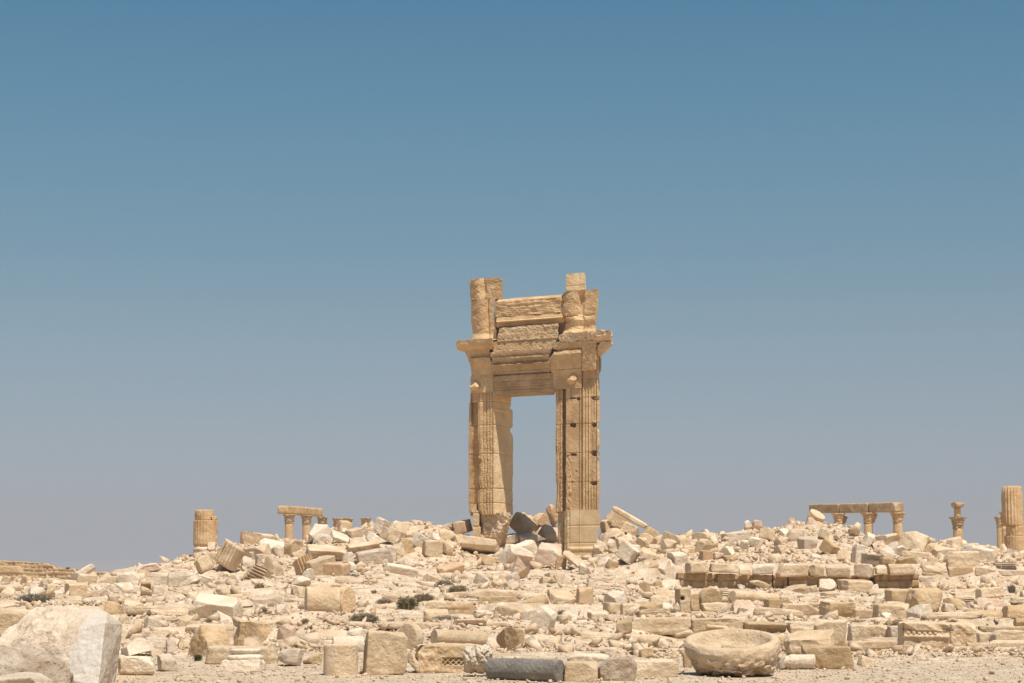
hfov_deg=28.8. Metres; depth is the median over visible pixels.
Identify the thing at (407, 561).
loose block
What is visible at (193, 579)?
stone slab
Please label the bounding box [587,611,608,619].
stone block
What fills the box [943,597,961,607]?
boulder
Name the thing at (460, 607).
bedded block
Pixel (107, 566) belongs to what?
hills
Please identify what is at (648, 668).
stone block
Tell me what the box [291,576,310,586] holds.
broken block
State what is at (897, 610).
bedded block
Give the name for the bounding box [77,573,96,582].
bedded block
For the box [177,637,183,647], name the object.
broken block
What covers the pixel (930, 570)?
bedded block
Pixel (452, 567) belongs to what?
stone slab
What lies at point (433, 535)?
broken block
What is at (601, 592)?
loose block
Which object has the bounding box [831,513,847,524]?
colonnade column
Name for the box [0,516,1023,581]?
rubble
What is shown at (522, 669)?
basalt column
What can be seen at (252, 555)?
loose block
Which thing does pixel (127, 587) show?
broken block
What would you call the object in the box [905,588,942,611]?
boulder
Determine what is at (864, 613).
stone block
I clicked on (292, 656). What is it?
boulder
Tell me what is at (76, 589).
stone block
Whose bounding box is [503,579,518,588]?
loose block
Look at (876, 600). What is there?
loose block
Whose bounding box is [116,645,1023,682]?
gravel
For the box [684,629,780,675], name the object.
stone basin
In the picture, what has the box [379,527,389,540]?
stone block
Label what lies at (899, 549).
loose block
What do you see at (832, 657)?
stone block
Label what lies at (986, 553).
stone block
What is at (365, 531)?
broken block
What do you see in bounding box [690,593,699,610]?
stone block
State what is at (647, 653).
broken block
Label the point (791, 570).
bedded block
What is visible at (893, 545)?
broken block
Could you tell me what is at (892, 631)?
bedded block
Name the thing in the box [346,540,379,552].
cornice fragment
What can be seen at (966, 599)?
fluted fragment
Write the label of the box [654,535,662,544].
broken block
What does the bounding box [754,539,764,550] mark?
stone slab
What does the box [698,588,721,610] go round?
column drum
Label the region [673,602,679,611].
broken block
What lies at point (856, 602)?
loose block
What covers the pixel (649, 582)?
loose block
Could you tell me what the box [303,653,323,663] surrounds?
broken block
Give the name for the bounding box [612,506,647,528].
moulding fragment
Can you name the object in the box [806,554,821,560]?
loose block
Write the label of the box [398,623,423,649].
column drum
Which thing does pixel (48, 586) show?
broken block
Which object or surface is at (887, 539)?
broken block
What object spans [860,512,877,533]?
colonnade column
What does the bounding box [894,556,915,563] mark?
broken block
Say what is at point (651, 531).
stone block
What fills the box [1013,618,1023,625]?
boulder
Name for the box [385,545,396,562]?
stone block
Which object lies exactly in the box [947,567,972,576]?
stone block
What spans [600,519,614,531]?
stone block
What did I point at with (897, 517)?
colonnade column
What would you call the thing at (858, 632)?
bedded block
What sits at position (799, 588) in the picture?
broken block
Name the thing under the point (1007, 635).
bedded block
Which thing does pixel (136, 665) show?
stone block
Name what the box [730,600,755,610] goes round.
broken block
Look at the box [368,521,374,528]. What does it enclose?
loose block
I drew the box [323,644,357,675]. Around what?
stone block
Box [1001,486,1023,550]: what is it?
fluted column
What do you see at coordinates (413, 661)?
stone slab
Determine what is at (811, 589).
loose block
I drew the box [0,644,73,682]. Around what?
rough boulder
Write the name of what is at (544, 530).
broken block
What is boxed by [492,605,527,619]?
boulder
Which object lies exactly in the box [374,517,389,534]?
stone block
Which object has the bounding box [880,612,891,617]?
broken block
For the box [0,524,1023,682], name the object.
ground
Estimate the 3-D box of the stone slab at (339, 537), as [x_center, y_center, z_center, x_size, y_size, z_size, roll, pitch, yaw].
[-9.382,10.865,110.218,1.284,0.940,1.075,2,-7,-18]
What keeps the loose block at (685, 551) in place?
on the ground
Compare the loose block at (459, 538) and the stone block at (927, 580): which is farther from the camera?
the loose block at (459, 538)
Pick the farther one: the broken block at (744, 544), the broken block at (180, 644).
the broken block at (744, 544)
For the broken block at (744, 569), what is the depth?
96.17 m
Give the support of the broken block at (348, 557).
on the ground
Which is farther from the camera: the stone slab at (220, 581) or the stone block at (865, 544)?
the stone block at (865, 544)
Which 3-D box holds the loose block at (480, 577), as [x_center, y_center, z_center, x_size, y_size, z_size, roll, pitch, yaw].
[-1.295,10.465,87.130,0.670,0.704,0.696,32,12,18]
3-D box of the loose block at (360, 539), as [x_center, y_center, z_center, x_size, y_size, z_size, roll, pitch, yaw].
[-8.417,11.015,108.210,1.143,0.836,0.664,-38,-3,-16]
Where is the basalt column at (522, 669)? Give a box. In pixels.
[485,658,564,681]
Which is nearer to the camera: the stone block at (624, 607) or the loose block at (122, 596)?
the stone block at (624, 607)
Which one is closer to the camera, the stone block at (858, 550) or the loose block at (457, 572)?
the loose block at (457, 572)
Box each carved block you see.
[415,643,471,672]
[897,621,976,650]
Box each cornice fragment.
[141,581,150,589]
[305,544,345,560]
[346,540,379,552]
[743,621,786,632]
[861,553,880,565]
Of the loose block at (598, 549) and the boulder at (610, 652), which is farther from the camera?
the loose block at (598, 549)
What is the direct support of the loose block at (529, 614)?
on the ground
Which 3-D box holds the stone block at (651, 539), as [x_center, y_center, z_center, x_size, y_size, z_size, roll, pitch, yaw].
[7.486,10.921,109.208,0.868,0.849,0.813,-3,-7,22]
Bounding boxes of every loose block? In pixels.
[38,579,48,589]
[99,588,110,595]
[107,594,119,603]
[118,593,125,599]
[138,570,149,576]
[143,616,161,627]
[182,590,190,595]
[207,542,215,551]
[215,583,229,593]
[219,571,229,576]
[227,631,234,636]
[228,574,237,584]
[249,551,254,559]
[291,586,305,597]
[302,568,314,579]
[348,538,357,543]
[353,537,366,541]
[357,575,365,583]
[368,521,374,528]
[373,570,383,573]
[391,542,404,555]
[394,558,405,563]
[401,557,411,565]
[422,574,437,582]
[451,570,460,580]
[455,534,463,544]
[473,570,490,583]
[499,575,506,579]
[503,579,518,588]
[522,609,536,619]
[539,576,550,583]
[544,571,555,576]
[553,574,562,583]
[560,574,572,583]
[562,608,577,620]
[578,563,590,574]
[586,580,595,587]
[592,544,603,556]
[598,590,607,594]
[605,559,618,568]
[615,537,624,549]
[617,534,633,541]
[620,581,626,586]
[635,537,648,547]
[637,556,647,561]
[643,580,652,585]
[661,538,676,550]
[680,549,688,554]
[695,539,712,552]
[719,546,734,557]
[723,539,735,547]
[737,607,747,613]
[759,527,774,540]
[774,545,784,553]
[780,542,791,547]
[802,585,817,593]
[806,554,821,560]
[837,549,851,561]
[847,588,856,592]
[853,600,860,608]
[863,532,875,546]
[872,540,884,548]
[874,598,882,603]
[895,545,905,554]
[926,543,939,552]
[944,536,963,545]
[964,601,973,606]
[1000,543,1007,551]
[1000,581,1008,585]
[1007,548,1014,557]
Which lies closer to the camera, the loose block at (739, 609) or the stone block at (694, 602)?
the loose block at (739, 609)
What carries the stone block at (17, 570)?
on the ground
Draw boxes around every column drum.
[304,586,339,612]
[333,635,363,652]
[339,586,355,611]
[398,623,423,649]
[430,629,487,644]
[691,532,718,539]
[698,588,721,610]
[729,590,779,601]
[777,654,815,669]
[807,509,824,522]
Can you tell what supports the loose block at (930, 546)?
on the ground
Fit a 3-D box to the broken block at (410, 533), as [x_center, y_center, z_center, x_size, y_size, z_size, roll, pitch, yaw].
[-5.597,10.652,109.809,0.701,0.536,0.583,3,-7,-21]
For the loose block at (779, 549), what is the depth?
102.43 m
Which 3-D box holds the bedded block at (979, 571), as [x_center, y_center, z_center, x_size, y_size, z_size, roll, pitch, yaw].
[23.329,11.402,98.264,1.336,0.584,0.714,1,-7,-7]
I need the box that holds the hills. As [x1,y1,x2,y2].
[50,560,169,571]
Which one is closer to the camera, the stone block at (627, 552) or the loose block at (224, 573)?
the loose block at (224, 573)
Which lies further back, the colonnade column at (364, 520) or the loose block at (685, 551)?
the colonnade column at (364, 520)
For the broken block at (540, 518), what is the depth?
122.87 m
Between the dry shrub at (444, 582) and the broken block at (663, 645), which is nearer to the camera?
the broken block at (663, 645)
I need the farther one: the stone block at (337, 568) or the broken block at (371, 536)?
the broken block at (371, 536)
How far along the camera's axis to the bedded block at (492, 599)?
58.52 m
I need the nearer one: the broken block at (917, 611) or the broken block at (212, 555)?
the broken block at (917, 611)
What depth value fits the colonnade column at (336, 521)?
188.94 m
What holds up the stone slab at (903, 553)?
on the ground
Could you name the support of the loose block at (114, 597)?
on the ground
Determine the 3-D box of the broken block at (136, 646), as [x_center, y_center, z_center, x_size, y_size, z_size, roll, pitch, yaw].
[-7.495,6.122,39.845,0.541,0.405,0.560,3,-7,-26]
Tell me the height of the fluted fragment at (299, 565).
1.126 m
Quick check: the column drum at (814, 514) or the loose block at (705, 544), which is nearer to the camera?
the loose block at (705, 544)
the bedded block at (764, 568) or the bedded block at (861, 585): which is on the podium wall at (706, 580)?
the bedded block at (764, 568)
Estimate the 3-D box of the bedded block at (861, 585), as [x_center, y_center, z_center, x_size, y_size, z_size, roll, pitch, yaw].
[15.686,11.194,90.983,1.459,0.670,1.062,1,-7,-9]
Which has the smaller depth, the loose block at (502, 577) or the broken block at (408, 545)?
the loose block at (502, 577)
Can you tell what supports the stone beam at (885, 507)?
on the colonnade column at (897, 517)
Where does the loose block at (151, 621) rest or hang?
on the ground
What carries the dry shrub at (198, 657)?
on the ground
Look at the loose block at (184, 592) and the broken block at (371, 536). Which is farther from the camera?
the broken block at (371, 536)
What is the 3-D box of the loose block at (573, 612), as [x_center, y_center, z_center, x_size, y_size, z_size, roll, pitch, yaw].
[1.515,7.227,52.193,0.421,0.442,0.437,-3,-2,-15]
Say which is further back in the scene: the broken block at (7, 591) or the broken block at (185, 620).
the broken block at (7, 591)
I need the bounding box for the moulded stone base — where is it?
[221,648,265,672]
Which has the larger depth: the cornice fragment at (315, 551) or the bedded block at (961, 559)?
the cornice fragment at (315, 551)
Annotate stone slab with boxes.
[0,672,52,682]
[70,564,95,579]
[178,573,199,586]
[215,578,238,584]
[250,594,283,606]
[259,538,283,553]
[330,529,349,542]
[383,562,419,576]
[407,651,419,672]
[423,609,448,616]
[436,562,463,572]
[461,535,499,553]
[468,589,518,597]
[515,648,526,652]
[520,595,548,603]
[547,588,575,603]
[562,551,587,567]
[749,580,770,588]
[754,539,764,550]
[899,550,931,557]
[916,560,934,567]
[929,546,958,556]
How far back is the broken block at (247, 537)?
112.24 m
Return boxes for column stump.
[192,510,217,556]
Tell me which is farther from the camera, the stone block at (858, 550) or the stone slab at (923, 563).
the stone block at (858, 550)
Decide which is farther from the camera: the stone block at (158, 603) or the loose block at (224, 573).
the loose block at (224, 573)
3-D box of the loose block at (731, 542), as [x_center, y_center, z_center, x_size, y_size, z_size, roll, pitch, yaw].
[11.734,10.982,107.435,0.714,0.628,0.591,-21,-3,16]
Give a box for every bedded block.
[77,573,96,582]
[98,576,116,583]
[136,572,145,578]
[146,573,168,584]
[168,573,189,586]
[205,645,278,663]
[423,601,477,614]
[478,596,517,603]
[632,617,690,634]
[685,562,708,572]
[686,611,715,614]
[689,617,743,633]
[709,563,737,572]
[721,530,749,540]
[752,563,773,574]
[763,599,792,607]
[775,563,807,576]
[786,621,814,632]
[797,537,817,548]
[819,601,855,616]
[825,564,850,576]
[837,579,872,592]
[846,624,887,640]
[848,641,896,648]
[872,603,908,618]
[886,564,915,574]
[887,626,897,636]
[922,565,947,575]
[943,551,978,566]
[974,567,995,575]
[975,586,1004,598]
[976,632,991,642]
[977,625,1023,631]
[990,630,1023,640]
[1002,605,1023,618]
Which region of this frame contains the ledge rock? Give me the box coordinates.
[0,571,1023,655]
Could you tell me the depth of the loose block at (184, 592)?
71.69 m
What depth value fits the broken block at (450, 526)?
119.64 m
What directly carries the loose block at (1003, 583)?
on the ground
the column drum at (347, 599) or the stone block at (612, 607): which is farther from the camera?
the stone block at (612, 607)
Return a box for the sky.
[0,0,1023,562]
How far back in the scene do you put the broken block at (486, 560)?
104.27 m
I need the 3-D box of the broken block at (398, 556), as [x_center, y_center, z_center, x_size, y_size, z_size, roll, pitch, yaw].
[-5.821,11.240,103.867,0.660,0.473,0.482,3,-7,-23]
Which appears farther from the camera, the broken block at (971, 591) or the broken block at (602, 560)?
the broken block at (602, 560)
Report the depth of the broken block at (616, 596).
59.97 m
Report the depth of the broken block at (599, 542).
114.40 m
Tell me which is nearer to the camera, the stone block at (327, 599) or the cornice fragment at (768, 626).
the cornice fragment at (768, 626)
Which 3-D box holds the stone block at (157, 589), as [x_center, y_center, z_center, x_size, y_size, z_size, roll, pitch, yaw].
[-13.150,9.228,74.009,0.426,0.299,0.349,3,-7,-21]
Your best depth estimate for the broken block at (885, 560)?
96.62 m
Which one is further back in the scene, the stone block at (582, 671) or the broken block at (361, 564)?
the broken block at (361, 564)
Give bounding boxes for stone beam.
[278,506,322,516]
[809,502,903,512]
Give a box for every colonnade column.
[283,514,295,538]
[300,515,312,539]
[317,517,327,523]
[332,518,342,526]
[343,518,352,522]
[360,518,370,525]
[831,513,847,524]
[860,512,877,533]
[890,512,905,537]
[949,502,966,538]
[994,516,1001,547]
[999,512,1005,543]
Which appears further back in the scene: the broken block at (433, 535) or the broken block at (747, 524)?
the broken block at (747, 524)
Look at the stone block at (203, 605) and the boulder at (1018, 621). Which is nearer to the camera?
the boulder at (1018, 621)
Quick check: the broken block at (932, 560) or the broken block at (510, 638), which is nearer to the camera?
the broken block at (510, 638)
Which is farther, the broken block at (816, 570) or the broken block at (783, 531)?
the broken block at (783, 531)
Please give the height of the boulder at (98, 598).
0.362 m
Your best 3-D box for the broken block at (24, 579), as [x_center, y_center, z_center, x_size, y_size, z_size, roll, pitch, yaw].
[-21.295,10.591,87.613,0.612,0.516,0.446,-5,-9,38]
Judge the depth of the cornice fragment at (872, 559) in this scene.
98.52 m
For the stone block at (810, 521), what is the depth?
116.53 m
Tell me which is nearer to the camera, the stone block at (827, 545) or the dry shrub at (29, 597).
the dry shrub at (29, 597)
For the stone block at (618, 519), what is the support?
on the ground
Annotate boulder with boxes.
[0,605,121,682]
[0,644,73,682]
[88,597,105,601]
[116,572,139,584]
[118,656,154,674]
[121,600,143,613]
[145,636,166,653]
[278,648,303,665]
[439,529,454,540]
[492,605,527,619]
[567,653,608,660]
[605,648,616,656]
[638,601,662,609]
[649,595,670,603]
[662,579,679,586]
[670,630,692,637]
[682,652,691,667]
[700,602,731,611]
[786,529,802,540]
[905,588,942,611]
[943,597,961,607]
[962,609,1002,618]
[973,597,1005,605]
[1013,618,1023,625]
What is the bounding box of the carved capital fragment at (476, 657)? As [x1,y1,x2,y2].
[463,644,492,673]
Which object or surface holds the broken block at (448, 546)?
on the ground
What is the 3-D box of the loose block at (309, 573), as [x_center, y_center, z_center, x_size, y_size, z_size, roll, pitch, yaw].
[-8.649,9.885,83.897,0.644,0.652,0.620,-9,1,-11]
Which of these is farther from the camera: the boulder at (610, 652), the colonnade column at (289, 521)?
the colonnade column at (289, 521)
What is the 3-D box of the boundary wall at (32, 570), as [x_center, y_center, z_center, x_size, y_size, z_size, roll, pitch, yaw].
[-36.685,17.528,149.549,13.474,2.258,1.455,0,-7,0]
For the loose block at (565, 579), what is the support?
on the ground
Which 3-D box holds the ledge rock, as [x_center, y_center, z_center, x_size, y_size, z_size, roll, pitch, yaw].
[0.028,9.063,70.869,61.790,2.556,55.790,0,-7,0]
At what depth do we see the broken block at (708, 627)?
50.28 m
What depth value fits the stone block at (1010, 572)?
97.93 m
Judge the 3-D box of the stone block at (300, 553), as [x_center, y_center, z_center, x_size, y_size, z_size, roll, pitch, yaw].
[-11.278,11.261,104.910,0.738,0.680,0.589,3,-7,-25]
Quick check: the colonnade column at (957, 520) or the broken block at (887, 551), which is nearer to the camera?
the broken block at (887, 551)
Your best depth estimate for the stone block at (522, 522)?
120.14 m
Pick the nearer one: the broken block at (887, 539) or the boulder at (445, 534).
the broken block at (887, 539)
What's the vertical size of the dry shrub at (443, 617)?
0.284 m
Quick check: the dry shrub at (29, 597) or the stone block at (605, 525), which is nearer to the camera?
the dry shrub at (29, 597)
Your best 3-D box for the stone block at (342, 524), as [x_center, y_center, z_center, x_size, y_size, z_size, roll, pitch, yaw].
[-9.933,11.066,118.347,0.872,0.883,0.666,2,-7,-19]
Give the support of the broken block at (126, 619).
on the ground
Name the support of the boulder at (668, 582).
on the ground
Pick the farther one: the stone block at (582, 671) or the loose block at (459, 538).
the loose block at (459, 538)
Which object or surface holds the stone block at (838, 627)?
on the ground
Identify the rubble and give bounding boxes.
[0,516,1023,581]
[0,551,1023,658]
[908,552,1023,589]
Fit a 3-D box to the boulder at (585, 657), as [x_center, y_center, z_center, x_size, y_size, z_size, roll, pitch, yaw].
[1.442,5.989,37.702,0.819,0.168,0.359,0,-7,0]
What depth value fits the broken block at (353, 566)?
99.75 m
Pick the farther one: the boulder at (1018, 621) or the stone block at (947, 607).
the stone block at (947, 607)
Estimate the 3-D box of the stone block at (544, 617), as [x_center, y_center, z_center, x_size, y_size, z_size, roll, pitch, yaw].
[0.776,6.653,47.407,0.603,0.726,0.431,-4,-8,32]
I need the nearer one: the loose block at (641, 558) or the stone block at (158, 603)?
the stone block at (158, 603)
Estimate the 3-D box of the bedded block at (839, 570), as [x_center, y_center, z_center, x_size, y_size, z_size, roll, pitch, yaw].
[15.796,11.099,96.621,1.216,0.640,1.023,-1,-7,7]
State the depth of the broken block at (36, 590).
66.36 m
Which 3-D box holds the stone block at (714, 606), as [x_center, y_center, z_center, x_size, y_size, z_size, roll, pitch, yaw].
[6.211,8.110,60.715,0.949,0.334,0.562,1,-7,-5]
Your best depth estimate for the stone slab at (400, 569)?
92.59 m
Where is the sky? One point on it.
(243, 243)
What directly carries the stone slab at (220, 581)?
on the ground
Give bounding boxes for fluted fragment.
[214,538,244,571]
[241,564,267,580]
[292,554,312,575]
[660,531,677,544]
[720,590,732,602]
[953,595,974,603]
[992,562,1016,568]
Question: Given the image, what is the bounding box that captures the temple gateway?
[456,272,612,556]
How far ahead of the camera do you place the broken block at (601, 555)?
107.00 m
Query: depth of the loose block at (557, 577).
86.69 m
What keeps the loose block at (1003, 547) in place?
on the ground
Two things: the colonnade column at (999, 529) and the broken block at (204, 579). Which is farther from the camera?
the colonnade column at (999, 529)
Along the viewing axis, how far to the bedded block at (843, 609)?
57.88 m
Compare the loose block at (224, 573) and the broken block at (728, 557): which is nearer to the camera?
the loose block at (224, 573)
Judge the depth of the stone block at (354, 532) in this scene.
110.67 m
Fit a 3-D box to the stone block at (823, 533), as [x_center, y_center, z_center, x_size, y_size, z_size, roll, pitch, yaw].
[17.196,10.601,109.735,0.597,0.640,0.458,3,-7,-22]
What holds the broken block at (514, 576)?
on the ground
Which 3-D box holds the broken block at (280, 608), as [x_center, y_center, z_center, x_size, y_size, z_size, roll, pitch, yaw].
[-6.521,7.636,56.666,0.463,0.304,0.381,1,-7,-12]
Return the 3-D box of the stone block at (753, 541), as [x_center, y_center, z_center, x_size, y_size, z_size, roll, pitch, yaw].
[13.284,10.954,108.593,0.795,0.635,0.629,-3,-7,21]
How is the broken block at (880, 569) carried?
on the podium wall at (706, 580)
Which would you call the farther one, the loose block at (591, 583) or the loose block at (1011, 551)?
the loose block at (1011, 551)
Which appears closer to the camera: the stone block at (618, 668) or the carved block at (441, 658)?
the stone block at (618, 668)
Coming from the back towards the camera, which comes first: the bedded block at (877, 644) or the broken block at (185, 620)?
the broken block at (185, 620)
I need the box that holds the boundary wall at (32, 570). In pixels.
[0,560,108,580]
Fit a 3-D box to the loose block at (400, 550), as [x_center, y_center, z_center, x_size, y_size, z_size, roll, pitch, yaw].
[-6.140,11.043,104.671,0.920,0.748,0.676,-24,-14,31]
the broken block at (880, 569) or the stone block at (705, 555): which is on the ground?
the stone block at (705, 555)
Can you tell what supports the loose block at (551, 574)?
on the ground
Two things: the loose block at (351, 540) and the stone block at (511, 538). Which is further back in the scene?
the stone block at (511, 538)
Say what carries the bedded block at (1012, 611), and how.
on the ground
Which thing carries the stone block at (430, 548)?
on the ground
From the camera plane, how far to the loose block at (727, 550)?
101.65 m
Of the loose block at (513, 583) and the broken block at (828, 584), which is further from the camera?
the broken block at (828, 584)
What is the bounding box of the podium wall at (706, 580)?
[676,573,918,588]
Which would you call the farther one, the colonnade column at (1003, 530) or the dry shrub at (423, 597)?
the colonnade column at (1003, 530)
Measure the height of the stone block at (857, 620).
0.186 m
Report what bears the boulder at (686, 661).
on the ground
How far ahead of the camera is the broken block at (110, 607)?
55.94 m
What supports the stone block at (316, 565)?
on the ground
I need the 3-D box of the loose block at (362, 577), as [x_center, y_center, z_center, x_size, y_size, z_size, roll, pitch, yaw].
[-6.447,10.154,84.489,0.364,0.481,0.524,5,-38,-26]
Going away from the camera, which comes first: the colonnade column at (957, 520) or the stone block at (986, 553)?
the stone block at (986, 553)
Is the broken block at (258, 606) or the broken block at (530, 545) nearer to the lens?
the broken block at (258, 606)
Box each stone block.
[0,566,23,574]
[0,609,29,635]
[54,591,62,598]
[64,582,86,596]
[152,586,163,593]
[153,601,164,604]
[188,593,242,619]
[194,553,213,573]
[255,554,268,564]
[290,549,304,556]
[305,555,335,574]
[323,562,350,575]
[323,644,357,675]
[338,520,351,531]
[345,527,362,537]
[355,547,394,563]
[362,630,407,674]
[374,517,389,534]
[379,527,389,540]
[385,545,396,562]
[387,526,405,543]
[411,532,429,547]
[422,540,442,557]
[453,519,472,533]
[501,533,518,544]
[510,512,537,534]
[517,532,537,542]
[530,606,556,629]
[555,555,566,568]
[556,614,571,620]
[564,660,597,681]
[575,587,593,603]
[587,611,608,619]
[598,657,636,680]
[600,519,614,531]
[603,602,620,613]
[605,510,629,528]
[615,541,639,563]
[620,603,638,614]
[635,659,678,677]
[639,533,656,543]
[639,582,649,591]
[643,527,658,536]
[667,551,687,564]
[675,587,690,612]
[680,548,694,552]
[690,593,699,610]
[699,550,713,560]
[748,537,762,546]
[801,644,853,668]
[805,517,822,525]
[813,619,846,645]
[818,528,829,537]
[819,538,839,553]
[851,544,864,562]
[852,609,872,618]
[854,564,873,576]
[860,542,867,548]
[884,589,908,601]
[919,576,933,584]
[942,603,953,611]
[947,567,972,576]
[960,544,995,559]
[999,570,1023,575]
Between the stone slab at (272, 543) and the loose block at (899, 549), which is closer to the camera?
the loose block at (899, 549)
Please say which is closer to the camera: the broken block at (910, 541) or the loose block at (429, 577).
the loose block at (429, 577)
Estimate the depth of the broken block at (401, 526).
112.09 m
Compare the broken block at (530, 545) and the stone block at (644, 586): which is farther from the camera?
the broken block at (530, 545)
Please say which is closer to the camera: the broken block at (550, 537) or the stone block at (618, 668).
the stone block at (618, 668)
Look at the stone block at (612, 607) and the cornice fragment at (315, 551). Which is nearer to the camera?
the stone block at (612, 607)
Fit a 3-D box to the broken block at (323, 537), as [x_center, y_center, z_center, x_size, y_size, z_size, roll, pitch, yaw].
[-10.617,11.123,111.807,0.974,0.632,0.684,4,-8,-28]
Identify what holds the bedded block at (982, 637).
on the ground
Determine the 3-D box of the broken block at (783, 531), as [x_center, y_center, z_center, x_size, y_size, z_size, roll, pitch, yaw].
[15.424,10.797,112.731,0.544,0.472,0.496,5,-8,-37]
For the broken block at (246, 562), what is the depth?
101.40 m
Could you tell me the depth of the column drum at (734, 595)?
70.82 m
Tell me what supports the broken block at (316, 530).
on the ground
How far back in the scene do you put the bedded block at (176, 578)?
79.03 m
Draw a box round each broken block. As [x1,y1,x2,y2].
[0,586,14,598]
[1,575,10,583]
[20,576,31,583]
[28,586,45,595]
[45,583,58,589]
[98,582,136,593]
[104,601,121,614]
[118,616,130,623]
[121,637,153,655]
[135,563,160,571]
[157,653,177,670]
[166,639,177,654]
[176,614,192,626]
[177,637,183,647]
[188,625,228,656]
[189,573,212,583]
[208,552,217,564]
[212,610,231,622]
[233,620,272,645]
[240,531,278,544]
[241,556,252,567]
[243,543,270,558]
[255,604,267,610]
[263,554,283,577]
[271,545,283,557]
[275,604,290,614]
[276,623,296,639]
[284,541,299,554]
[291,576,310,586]
[297,540,303,547]
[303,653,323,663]
[308,523,330,543]
[313,534,331,543]
[342,552,354,562]
[347,628,363,635]
[348,562,356,570]
[356,561,364,567]
[362,528,373,534]
[365,533,379,540]
[393,521,409,530]
[395,538,414,552]
[396,553,407,560]
[405,530,415,537]
[427,532,439,540]
[443,523,453,530]
[443,539,454,555]
[473,610,491,616]
[477,554,495,564]
[496,627,524,650]
[497,544,532,563]
[507,572,520,581]
[511,556,529,578]
[515,540,537,554]
[533,513,548,524]
[534,542,561,565]
[538,524,555,537]
[545,532,557,542]
[546,504,557,526]
[593,554,608,560]
[597,539,605,545]
[597,557,611,566]
[604,590,626,603]
[606,538,615,545]
[616,617,631,634]
[620,522,638,535]
[638,648,652,657]
[639,547,659,559]
[645,559,658,567]
[653,581,663,587]
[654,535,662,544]
[656,589,674,597]
[658,560,670,574]
[658,641,668,648]
[662,603,672,609]
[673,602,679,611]
[677,535,691,544]
[703,624,728,630]
[713,552,723,558]
[723,554,737,560]
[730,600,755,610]
[738,565,751,575]
[740,540,748,549]
[744,520,751,529]
[752,520,762,530]
[775,537,788,544]
[776,656,788,668]
[780,528,788,535]
[780,603,819,614]
[783,629,835,654]
[784,584,806,592]
[809,564,823,575]
[819,578,836,590]
[857,655,872,666]
[874,565,887,574]
[875,533,899,544]
[877,547,894,558]
[879,556,893,564]
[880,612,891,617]
[888,541,899,549]
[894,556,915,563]
[899,531,928,551]
[906,604,932,617]
[926,557,939,563]
[957,588,975,593]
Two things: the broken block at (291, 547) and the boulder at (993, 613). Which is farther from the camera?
the broken block at (291, 547)
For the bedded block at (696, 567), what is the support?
on the podium wall at (706, 580)
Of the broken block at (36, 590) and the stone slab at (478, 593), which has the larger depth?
the stone slab at (478, 593)
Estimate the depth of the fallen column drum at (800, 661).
35.37 m
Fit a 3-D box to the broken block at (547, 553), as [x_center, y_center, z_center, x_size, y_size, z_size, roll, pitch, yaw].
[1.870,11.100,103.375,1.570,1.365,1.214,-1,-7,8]
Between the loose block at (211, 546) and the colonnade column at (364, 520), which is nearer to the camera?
the loose block at (211, 546)
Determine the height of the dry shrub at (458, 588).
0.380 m
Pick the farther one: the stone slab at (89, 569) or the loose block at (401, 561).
the loose block at (401, 561)
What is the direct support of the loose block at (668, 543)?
on the ground
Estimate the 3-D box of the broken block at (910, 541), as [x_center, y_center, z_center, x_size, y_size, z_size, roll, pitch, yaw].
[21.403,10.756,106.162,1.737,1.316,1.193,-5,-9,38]
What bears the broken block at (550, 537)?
on the ground
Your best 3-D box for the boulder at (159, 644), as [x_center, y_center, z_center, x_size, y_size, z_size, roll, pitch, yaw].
[-7.207,6.170,40.340,0.522,0.396,0.476,2,-7,-15]
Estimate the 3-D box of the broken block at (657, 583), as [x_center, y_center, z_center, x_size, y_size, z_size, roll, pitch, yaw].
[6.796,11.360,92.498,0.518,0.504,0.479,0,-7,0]
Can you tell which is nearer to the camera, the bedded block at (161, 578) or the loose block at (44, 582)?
the loose block at (44, 582)
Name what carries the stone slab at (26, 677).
on the ground
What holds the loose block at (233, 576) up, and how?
on the ground
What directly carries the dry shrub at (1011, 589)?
on the ground
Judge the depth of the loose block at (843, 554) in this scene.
101.03 m
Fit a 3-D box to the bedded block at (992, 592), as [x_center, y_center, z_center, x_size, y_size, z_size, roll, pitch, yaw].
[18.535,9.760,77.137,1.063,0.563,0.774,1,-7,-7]
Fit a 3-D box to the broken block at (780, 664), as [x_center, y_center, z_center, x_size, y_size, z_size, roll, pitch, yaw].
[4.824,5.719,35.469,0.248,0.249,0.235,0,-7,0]
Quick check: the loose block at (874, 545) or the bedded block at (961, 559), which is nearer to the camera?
the bedded block at (961, 559)
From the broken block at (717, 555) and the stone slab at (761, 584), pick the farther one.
the broken block at (717, 555)
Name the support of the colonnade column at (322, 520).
on the ground
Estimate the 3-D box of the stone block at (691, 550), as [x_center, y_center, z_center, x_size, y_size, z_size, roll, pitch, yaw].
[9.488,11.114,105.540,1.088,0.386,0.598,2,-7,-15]
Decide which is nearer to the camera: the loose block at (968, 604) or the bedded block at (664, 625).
the bedded block at (664, 625)
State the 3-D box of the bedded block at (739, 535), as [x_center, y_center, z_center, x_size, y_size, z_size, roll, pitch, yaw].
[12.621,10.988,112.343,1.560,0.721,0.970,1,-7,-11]
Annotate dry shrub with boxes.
[13,593,52,602]
[193,653,202,660]
[254,583,264,588]
[259,606,269,613]
[301,618,308,624]
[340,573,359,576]
[346,612,381,623]
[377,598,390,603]
[395,595,419,609]
[411,593,434,601]
[432,615,457,620]
[434,579,452,586]
[446,584,468,592]
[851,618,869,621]
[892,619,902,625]
[1006,584,1016,592]

